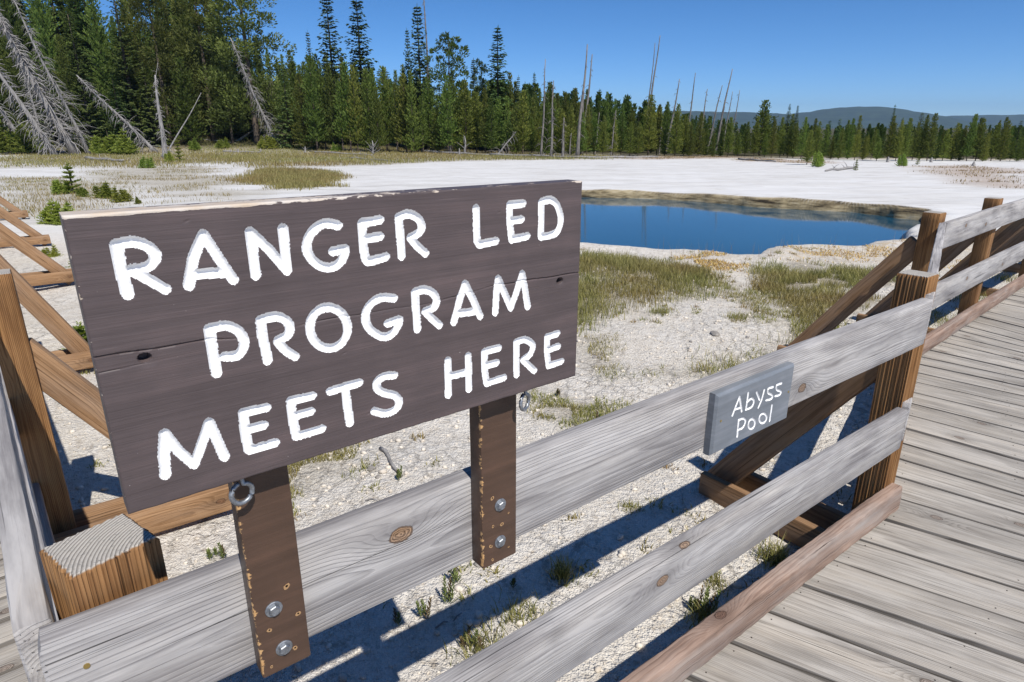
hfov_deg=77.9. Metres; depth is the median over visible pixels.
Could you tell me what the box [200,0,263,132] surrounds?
spruce tree
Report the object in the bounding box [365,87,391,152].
pine tree
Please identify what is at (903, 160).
young pine
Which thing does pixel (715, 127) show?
spruce tree
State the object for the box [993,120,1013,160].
pine tree
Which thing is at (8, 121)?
dead tree
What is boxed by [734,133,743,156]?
pine tree
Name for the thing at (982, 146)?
spruce tree
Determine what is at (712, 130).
dead tree
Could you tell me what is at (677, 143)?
pine tree
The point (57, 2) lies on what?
spruce tree
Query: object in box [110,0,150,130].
pine tree
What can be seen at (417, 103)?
spruce tree
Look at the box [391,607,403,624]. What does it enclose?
weed
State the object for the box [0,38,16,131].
pine tree
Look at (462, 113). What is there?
pine tree
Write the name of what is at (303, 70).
pine tree
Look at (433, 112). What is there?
spruce tree
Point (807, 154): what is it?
pine tree
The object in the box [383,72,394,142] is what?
spruce tree
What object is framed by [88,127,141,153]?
young pine
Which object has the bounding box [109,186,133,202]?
shrub
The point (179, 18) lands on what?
pine tree
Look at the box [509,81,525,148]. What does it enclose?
pine tree
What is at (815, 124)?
pine tree
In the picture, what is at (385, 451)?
stick
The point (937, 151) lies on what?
pine tree
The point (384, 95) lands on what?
pine tree
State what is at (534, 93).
spruce tree
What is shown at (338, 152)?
fallen log
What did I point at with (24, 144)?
young pine
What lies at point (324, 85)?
spruce tree
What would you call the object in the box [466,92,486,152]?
pine tree
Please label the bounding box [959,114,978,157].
pine tree
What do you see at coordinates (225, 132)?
pine tree
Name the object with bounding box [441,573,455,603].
weed
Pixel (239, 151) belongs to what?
fallen log
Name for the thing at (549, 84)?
pine tree
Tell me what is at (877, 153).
pine tree
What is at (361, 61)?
spruce tree
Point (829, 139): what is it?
spruce tree
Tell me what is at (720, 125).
dead tree
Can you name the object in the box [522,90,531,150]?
pine tree
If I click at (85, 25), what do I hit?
spruce tree
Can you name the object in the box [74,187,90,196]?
young pine
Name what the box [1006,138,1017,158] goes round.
pine tree
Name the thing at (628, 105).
forest
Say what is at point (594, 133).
pine tree
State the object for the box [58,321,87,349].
young pine
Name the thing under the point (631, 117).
pine tree
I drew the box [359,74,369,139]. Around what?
pine tree
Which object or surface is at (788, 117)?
spruce tree
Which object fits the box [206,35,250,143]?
pine tree
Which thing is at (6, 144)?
young pine
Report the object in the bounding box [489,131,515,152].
dead tree
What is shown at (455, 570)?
weed
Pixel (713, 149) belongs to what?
pine tree
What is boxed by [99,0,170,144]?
spruce tree
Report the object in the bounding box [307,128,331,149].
spruce tree
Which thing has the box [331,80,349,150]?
pine tree
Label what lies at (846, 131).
pine tree
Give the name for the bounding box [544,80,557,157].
dead tree
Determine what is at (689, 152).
pine tree
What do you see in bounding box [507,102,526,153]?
pine tree
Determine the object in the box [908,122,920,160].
pine tree
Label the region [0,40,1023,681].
ground
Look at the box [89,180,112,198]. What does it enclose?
young pine
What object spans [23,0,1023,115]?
sky
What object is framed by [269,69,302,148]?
fir tree
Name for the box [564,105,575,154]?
pine tree
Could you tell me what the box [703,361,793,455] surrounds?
name plate
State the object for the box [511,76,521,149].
spruce tree
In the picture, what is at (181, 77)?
pine tree
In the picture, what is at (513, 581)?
weed
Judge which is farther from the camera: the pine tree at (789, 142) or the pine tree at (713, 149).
the pine tree at (713, 149)
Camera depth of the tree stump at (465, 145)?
67.90 m
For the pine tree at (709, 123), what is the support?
on the ground at (890, 188)
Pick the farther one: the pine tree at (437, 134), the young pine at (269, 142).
the young pine at (269, 142)
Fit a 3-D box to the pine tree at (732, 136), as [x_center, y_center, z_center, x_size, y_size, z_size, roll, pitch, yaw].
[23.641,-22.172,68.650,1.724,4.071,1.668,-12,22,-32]
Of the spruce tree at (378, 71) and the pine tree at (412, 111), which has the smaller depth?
the pine tree at (412, 111)
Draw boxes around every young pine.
[0,119,41,153]
[1,126,55,153]
[35,199,74,224]
[41,244,60,256]
[50,178,75,194]
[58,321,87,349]
[66,140,83,152]
[72,134,91,151]
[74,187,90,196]
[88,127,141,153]
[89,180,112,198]
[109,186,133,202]
[118,141,139,154]
[134,197,142,203]
[137,156,155,167]
[161,151,174,161]
[185,136,202,150]
[212,137,231,148]
[256,135,279,148]
[331,142,341,151]
[810,150,824,166]
[894,152,907,165]
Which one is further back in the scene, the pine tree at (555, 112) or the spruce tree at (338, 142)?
the spruce tree at (338, 142)
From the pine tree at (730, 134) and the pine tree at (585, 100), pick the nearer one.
the pine tree at (730, 134)
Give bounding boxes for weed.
[206,547,218,559]
[217,542,226,557]
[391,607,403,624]
[396,465,402,480]
[416,597,431,618]
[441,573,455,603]
[450,567,460,582]
[459,625,472,647]
[471,628,485,649]
[509,577,516,587]
[686,596,699,612]
[694,584,715,615]
[705,587,720,609]
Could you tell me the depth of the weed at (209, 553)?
3.09 m
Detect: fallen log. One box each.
[84,155,124,161]
[223,150,259,152]
[309,150,371,155]
[421,149,487,155]
[489,152,582,157]
[583,155,657,158]
[738,157,775,161]
[825,162,857,171]
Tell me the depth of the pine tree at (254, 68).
87.14 m
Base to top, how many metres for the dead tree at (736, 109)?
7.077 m
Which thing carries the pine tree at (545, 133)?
on the ground at (890, 188)
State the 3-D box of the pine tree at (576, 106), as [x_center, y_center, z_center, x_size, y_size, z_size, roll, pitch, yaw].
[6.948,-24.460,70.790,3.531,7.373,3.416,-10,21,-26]
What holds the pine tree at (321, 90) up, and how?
on the ground at (890, 188)
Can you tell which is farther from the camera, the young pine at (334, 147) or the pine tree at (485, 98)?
the young pine at (334, 147)
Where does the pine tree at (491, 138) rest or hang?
on the ground at (890, 188)
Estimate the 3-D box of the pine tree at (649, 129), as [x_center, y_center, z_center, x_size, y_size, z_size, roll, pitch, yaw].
[14.105,-21.808,64.445,2.407,6.236,2.586,8,20,22]
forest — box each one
[0,4,593,119]
[482,79,1023,151]
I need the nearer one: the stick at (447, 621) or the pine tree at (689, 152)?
the stick at (447, 621)
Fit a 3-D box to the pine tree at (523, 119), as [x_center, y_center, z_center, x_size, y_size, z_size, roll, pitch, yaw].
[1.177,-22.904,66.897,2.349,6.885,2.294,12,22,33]
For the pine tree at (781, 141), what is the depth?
59.62 m
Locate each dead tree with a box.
[0,9,86,154]
[0,59,67,155]
[0,104,18,133]
[11,0,98,154]
[17,65,50,137]
[76,75,160,152]
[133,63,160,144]
[153,75,174,158]
[168,93,200,150]
[230,37,285,146]
[234,130,252,140]
[421,0,428,148]
[426,64,435,149]
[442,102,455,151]
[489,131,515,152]
[539,59,548,154]
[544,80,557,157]
[558,118,568,155]
[572,44,587,155]
[580,54,592,154]
[589,113,601,154]
[604,112,617,154]
[643,46,654,146]
[645,37,659,149]
[665,79,680,153]
[689,73,695,121]
[695,89,707,145]
[707,85,722,153]
[715,69,732,152]
[723,91,732,146]
[733,90,739,124]
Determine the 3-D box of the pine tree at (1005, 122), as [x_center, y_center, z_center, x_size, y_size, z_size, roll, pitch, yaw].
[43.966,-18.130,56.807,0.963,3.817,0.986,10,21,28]
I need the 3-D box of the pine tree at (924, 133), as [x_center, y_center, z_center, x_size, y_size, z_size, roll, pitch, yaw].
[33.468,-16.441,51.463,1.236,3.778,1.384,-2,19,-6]
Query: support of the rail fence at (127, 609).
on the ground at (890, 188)
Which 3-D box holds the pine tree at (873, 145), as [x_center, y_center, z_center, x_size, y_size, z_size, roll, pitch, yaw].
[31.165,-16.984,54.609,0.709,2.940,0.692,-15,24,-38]
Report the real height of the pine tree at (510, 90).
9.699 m
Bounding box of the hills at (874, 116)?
[655,106,1023,127]
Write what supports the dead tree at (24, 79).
on the ground at (890, 188)
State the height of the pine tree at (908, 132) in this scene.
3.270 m
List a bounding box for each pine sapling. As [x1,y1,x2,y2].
[58,162,82,192]
[174,137,184,161]
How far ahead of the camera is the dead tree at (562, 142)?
58.16 m
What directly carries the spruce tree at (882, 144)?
on the ground at (890, 188)
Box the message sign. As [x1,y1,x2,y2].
[59,179,581,677]
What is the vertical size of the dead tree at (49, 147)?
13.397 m
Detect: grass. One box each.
[0,131,1023,218]
[80,233,1021,665]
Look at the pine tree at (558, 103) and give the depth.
73.81 m
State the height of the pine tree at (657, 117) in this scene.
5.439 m
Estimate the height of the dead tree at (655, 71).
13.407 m
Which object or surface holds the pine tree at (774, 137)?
on the ground at (890, 188)
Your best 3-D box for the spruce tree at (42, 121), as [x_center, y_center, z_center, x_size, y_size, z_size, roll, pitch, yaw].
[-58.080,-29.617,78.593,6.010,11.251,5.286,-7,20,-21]
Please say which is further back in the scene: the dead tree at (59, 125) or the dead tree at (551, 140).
the dead tree at (59, 125)
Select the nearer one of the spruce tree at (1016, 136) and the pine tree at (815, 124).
the spruce tree at (1016, 136)
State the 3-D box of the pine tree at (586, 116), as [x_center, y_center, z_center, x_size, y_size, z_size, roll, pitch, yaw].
[7.538,-21.415,64.761,2.195,5.288,1.800,-6,20,-18]
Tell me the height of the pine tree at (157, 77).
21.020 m
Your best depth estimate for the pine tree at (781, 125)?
69.55 m
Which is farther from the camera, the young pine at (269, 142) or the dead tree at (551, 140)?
the young pine at (269, 142)
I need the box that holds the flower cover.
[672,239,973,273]
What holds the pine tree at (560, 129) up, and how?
on the ground at (890, 188)
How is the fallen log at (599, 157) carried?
on the ground at (890, 188)
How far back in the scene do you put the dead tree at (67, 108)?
65.91 m
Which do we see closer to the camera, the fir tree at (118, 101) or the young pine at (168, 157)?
the young pine at (168, 157)
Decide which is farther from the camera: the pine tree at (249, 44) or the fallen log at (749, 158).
the pine tree at (249, 44)
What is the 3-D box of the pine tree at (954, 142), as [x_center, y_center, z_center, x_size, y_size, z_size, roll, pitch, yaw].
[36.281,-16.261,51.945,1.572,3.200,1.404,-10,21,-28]
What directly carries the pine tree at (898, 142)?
on the ground at (890, 188)
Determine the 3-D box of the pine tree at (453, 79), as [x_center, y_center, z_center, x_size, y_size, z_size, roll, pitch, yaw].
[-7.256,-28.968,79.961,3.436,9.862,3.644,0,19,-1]
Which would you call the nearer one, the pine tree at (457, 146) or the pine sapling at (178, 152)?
the pine sapling at (178, 152)
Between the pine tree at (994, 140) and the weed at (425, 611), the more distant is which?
the pine tree at (994, 140)
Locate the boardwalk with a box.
[0,287,1023,681]
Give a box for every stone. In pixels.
[367,465,375,470]
[710,331,719,336]
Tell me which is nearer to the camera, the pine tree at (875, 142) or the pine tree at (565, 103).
the pine tree at (875, 142)
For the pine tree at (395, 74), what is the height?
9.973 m
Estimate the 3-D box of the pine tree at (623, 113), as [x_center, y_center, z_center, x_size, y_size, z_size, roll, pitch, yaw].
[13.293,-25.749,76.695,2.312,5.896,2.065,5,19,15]
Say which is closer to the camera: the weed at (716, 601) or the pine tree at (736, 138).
the weed at (716, 601)
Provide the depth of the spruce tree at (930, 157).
56.55 m
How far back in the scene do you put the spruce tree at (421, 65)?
75.41 m
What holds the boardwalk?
on the ground at (890, 188)
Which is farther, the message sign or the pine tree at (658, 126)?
the pine tree at (658, 126)
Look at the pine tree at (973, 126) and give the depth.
50.75 m
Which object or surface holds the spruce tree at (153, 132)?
on the ground at (890, 188)
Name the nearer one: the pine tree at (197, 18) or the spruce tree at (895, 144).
the spruce tree at (895, 144)
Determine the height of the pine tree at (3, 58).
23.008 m
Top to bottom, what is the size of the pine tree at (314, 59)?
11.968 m
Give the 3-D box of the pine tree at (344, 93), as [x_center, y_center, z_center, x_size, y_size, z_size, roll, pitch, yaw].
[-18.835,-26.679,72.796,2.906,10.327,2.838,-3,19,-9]
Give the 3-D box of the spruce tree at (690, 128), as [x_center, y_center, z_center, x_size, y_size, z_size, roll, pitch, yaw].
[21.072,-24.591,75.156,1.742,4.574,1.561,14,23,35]
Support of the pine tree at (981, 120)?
on the ground at (890, 188)
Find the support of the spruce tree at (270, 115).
on the ground at (890, 188)
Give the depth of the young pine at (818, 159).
41.01 m
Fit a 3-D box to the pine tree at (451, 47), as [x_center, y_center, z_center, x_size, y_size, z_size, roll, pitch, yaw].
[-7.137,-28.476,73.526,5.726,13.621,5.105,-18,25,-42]
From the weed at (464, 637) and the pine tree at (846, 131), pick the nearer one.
the weed at (464, 637)
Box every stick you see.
[379,446,402,474]
[435,609,468,627]
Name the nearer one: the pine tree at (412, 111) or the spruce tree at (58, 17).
the pine tree at (412, 111)
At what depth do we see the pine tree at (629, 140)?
64.28 m
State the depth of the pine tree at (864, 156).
53.03 m
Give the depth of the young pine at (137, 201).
18.87 m
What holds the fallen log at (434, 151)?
on the ground at (890, 188)
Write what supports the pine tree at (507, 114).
on the ground at (890, 188)
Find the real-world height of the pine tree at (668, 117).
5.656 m
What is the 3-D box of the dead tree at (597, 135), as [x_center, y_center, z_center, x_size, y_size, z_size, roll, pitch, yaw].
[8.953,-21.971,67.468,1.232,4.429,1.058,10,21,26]
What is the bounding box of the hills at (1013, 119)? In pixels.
[947,114,1023,125]
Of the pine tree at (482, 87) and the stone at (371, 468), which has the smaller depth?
the stone at (371, 468)
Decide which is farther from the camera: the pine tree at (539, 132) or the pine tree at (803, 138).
the pine tree at (539, 132)
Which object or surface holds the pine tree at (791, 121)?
on the ground at (890, 188)
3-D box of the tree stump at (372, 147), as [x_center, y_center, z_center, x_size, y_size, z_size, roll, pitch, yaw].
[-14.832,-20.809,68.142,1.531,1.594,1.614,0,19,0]
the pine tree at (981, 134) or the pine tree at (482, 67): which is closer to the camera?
the pine tree at (981, 134)
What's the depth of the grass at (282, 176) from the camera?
46.17 m
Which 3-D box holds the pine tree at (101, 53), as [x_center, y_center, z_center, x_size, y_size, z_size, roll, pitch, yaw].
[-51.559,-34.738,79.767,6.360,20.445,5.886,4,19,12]
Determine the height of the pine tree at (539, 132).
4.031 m
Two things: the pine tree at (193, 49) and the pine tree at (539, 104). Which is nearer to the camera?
the pine tree at (539, 104)
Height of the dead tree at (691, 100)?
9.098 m
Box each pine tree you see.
[0,0,50,130]
[0,10,16,121]
[0,34,40,132]
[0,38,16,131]
[0,87,17,124]
[24,0,79,126]
[51,0,114,119]
[51,33,95,140]
[77,0,132,137]
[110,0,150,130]
[115,0,154,87]
[122,0,207,141]
[145,0,181,134]
[152,0,186,79]
[164,56,216,142]
[166,0,226,130]
[168,0,219,131]
[169,0,246,141]
[196,0,302,144]
[197,0,230,136]
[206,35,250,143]
[246,35,279,133]
[282,49,297,121]
[284,62,304,140]
[286,73,315,149]
[296,60,312,141]
[297,54,329,150]
[309,53,323,105]
[309,60,339,149]
[318,62,340,142]
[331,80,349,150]
[336,58,354,144]
[336,61,361,150]
[342,65,371,151]
[351,67,364,145]
[358,67,382,150]
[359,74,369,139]
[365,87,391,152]
[367,68,381,148]
[370,66,394,151]
[378,67,392,145]
[389,82,403,151]
[390,70,400,145]
[390,73,420,151]
[397,70,411,146]
[398,64,409,111]
[402,70,423,152]
[415,77,441,149]
[416,95,429,151]
[423,31,469,150]
[427,106,445,150]
[433,74,461,151]
[439,86,446,146]
[445,70,464,148]
[451,78,481,152]
[452,89,470,149]
[452,101,464,150]
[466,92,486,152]
[469,58,488,147]
[469,91,479,149]
[478,78,487,149]
[478,88,490,153]
[479,98,503,151]
[488,98,510,151]
[500,96,512,152]
[504,72,512,148]
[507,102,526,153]
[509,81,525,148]
[514,90,533,152]
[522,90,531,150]
[524,117,537,152]
[525,97,537,149]
[533,118,543,154]
[534,88,545,142]
[536,91,555,154]
[540,81,555,142]
[547,99,565,154]
[553,93,561,142]
[553,109,567,152]
[558,92,570,148]
[564,87,586,144]
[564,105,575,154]
[571,112,592,154]
[575,105,596,153]
[583,99,590,152]
[587,112,600,154]
[595,101,601,151]
[595,115,610,154]
[600,91,612,148]
[607,98,619,145]
[607,116,621,154]
[616,103,626,150]
[617,116,628,154]
[622,108,637,147]
[623,122,636,155]
[630,123,645,152]
[640,95,662,155]
[640,105,647,150]
[642,104,657,152]
[651,105,668,148]
[652,104,663,155]
[656,101,673,155]
[666,103,686,155]
[678,116,695,154]
[683,124,694,155]
[692,112,707,155]
[700,118,712,151]
[700,128,711,154]
[709,133,716,155]
[716,127,724,155]
[717,118,726,151]
[720,117,735,156]
[724,117,734,153]
[733,131,738,153]
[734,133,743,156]
[741,121,752,156]
[748,99,778,155]
[748,116,762,156]
[759,134,768,156]
[767,119,780,157]
[769,117,776,151]
[774,117,784,147]
[776,125,786,157]
[781,126,794,157]
[785,114,795,150]
[786,122,800,157]
[792,116,808,158]
[799,130,816,164]
[811,118,817,148]
[812,121,823,155]
[817,124,830,155]
[827,136,835,158]
[831,128,845,158]
[840,120,850,153]
[843,118,855,158]
[847,129,862,159]
[852,115,863,149]
[858,136,867,159]
[863,135,870,155]
[867,126,877,159]
[869,130,879,156]
[870,138,884,160]
[881,116,898,160]
[889,120,904,160]
[898,122,912,156]
[900,118,914,153]
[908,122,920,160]
[913,114,930,160]
[920,113,940,160]
[931,135,941,160]
[937,130,944,154]
[939,128,951,160]
[945,123,963,160]
[953,125,968,160]
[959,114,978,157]
[959,114,978,160]
[969,118,988,160]
[973,117,985,157]
[977,133,990,160]
[983,131,991,157]
[987,123,1003,160]
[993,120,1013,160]
[996,117,1008,157]
[999,126,1014,155]
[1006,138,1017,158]
[1011,136,1023,161]
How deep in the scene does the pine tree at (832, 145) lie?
54.98 m
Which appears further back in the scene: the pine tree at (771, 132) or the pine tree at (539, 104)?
the pine tree at (539, 104)
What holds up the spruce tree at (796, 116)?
on the ground at (890, 188)
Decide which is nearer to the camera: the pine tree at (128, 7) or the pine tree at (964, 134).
the pine tree at (964, 134)
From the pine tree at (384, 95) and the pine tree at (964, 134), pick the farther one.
the pine tree at (384, 95)
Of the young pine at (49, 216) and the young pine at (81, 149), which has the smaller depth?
the young pine at (49, 216)
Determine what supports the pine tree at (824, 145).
on the ground at (890, 188)
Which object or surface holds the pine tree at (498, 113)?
on the ground at (890, 188)
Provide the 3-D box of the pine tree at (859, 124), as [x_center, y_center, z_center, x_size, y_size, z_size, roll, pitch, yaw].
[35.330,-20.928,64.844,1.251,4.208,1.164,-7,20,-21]
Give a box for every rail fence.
[0,196,231,681]
[37,269,938,681]
[777,211,946,440]
[856,197,1023,354]
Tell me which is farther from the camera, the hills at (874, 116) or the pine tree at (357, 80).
the hills at (874, 116)
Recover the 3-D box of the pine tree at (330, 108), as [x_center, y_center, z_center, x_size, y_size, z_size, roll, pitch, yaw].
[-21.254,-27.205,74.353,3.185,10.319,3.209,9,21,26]
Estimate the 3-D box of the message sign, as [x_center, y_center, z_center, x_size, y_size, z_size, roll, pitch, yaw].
[-0.202,0.140,1.046,0.765,0.755,0.078,-14,23,-35]
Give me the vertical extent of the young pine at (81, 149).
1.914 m
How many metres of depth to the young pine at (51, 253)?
10.43 m
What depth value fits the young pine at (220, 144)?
78.56 m
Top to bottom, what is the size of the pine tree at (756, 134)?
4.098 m
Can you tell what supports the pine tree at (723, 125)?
on the ground at (890, 188)
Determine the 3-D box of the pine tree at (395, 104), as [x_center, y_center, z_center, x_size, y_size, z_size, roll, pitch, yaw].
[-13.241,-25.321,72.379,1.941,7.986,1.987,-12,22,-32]
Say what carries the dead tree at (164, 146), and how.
on the ground at (890, 188)
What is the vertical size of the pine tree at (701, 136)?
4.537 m
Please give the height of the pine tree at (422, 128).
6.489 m
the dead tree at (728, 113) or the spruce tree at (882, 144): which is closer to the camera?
the spruce tree at (882, 144)
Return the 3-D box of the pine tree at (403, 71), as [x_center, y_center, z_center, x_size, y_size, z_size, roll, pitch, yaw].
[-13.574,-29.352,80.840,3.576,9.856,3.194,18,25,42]
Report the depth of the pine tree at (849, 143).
55.18 m
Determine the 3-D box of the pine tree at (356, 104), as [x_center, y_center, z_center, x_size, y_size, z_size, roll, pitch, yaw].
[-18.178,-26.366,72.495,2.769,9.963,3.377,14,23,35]
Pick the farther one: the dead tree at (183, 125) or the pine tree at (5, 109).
the pine tree at (5, 109)
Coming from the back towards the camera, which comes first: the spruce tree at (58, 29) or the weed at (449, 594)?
the spruce tree at (58, 29)
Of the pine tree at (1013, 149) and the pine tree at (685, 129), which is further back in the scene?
the pine tree at (685, 129)
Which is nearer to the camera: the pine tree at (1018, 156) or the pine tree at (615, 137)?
the pine tree at (1018, 156)
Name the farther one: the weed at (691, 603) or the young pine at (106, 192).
the young pine at (106, 192)
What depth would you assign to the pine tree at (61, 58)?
79.81 m
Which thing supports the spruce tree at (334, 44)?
on the ground at (890, 188)
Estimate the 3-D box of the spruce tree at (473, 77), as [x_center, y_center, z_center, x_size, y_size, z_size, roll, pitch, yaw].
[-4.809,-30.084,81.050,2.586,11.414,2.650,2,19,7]
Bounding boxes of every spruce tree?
[0,0,55,123]
[25,53,73,146]
[29,0,80,121]
[29,0,117,117]
[40,0,144,111]
[64,0,150,137]
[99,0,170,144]
[134,67,175,146]
[145,0,179,123]
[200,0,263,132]
[215,9,263,139]
[261,85,281,142]
[305,29,313,72]
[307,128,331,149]
[315,0,349,123]
[320,54,332,142]
[328,66,346,144]
[344,0,380,141]
[376,69,385,139]
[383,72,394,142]
[403,28,415,133]
[406,6,441,149]
[410,68,426,147]
[424,76,440,148]
[435,79,444,144]
[469,58,480,148]
[481,26,513,150]
[481,83,508,149]
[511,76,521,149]
[529,72,537,149]
[587,103,595,151]
[632,113,642,153]
[686,115,693,150]
[709,121,717,153]
[779,106,790,154]
[790,106,798,145]
[825,124,832,153]
[832,118,840,152]
[879,131,885,156]
[883,105,895,152]
[889,117,903,157]
[908,112,923,156]
[923,125,938,158]
[972,125,986,158]
[1007,120,1022,158]
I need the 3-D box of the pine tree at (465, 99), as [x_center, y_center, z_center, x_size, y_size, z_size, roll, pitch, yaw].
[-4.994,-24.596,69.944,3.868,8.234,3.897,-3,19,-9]
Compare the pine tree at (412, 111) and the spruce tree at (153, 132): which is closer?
the pine tree at (412, 111)
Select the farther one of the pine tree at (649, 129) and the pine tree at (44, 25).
the pine tree at (44, 25)
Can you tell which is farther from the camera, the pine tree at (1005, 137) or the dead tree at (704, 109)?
the dead tree at (704, 109)
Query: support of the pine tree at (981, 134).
on the ground at (890, 188)
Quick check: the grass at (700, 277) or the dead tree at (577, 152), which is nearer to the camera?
the grass at (700, 277)
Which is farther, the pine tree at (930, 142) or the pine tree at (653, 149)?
the pine tree at (653, 149)
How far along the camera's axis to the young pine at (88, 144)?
71.27 m
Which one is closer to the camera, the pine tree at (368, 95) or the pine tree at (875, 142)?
the pine tree at (875, 142)
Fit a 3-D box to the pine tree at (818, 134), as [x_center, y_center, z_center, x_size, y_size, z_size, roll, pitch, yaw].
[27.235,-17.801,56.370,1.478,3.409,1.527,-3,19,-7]
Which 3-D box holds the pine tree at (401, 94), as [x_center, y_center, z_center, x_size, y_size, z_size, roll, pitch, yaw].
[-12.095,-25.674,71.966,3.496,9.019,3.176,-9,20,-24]
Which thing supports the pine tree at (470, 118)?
on the ground at (890, 188)
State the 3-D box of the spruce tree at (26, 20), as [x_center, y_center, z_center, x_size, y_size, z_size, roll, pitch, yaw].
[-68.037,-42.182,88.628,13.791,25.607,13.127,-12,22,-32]
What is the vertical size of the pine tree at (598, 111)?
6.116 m
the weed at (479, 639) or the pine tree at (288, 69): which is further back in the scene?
the pine tree at (288, 69)
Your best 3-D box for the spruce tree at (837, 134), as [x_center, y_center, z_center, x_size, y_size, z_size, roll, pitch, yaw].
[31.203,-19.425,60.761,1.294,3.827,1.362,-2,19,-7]
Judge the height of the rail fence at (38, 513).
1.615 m
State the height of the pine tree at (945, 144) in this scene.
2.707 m
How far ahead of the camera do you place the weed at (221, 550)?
3.08 m
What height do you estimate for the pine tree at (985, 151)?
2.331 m
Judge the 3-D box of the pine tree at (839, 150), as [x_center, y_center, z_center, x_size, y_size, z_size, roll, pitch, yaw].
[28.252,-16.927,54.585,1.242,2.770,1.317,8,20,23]
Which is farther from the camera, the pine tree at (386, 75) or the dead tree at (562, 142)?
the pine tree at (386, 75)
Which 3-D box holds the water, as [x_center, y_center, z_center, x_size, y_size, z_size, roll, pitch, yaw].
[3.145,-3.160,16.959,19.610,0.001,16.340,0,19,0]
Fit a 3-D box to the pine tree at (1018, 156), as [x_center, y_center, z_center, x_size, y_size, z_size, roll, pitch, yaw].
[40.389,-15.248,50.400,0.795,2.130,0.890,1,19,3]
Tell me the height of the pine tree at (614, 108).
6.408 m
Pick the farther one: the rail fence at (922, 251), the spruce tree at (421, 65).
the spruce tree at (421, 65)
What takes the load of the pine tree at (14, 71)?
on the ground at (890, 188)
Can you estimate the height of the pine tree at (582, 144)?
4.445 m
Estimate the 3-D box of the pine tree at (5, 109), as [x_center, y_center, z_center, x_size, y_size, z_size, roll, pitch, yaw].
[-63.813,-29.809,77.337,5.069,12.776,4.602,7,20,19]
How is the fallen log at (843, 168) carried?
on the ground at (890, 188)
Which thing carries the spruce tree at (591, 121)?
on the ground at (890, 188)
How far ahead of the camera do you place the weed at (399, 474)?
3.72 m
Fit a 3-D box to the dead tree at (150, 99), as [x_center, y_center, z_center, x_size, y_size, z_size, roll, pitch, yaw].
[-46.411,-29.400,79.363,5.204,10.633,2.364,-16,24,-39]
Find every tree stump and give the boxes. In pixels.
[366,140,379,153]
[457,135,469,154]
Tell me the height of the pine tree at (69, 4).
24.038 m
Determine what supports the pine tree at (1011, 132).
on the ground at (890, 188)
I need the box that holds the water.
[580,197,920,253]
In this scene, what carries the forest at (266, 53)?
on the ground at (890, 188)
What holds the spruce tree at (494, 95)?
on the ground at (890, 188)
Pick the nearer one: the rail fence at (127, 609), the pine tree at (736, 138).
the rail fence at (127, 609)
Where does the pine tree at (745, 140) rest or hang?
on the ground at (890, 188)
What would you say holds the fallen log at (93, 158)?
on the ground at (890, 188)
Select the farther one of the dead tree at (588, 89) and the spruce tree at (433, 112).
the spruce tree at (433, 112)
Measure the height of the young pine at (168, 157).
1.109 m
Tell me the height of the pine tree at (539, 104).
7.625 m
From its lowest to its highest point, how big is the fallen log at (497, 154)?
0.619 m
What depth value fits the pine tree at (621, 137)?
66.17 m
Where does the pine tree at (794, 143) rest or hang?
on the ground at (890, 188)
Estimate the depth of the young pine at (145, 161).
39.61 m
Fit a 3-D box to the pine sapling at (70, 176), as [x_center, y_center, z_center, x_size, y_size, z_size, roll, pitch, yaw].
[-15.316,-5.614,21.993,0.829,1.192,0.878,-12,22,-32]
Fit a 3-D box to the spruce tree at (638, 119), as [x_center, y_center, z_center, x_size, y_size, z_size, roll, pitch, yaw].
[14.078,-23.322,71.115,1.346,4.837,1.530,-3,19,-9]
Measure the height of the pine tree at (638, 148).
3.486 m
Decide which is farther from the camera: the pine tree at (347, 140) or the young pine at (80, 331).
the pine tree at (347, 140)
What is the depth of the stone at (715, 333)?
6.33 m
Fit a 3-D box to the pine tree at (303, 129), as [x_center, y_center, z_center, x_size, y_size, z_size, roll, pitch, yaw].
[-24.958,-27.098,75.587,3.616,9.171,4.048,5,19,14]
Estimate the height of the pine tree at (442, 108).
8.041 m
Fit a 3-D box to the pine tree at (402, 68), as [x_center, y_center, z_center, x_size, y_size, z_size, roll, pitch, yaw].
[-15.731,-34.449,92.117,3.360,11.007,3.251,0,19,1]
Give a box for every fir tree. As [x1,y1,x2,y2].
[53,6,117,150]
[106,75,136,144]
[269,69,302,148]
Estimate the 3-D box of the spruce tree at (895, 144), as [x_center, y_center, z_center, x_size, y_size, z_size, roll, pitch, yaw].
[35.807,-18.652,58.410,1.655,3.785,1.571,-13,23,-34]
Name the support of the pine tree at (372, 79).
on the ground at (890, 188)
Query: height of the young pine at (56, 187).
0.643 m
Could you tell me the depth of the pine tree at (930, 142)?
50.81 m
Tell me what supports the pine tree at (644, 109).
on the ground at (890, 188)
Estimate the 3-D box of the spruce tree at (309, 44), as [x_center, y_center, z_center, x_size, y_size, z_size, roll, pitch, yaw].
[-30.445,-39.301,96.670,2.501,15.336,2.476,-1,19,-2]
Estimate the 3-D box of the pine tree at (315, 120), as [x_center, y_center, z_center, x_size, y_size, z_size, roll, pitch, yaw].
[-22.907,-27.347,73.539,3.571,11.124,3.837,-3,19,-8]
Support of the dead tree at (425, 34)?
on the ground at (890, 188)

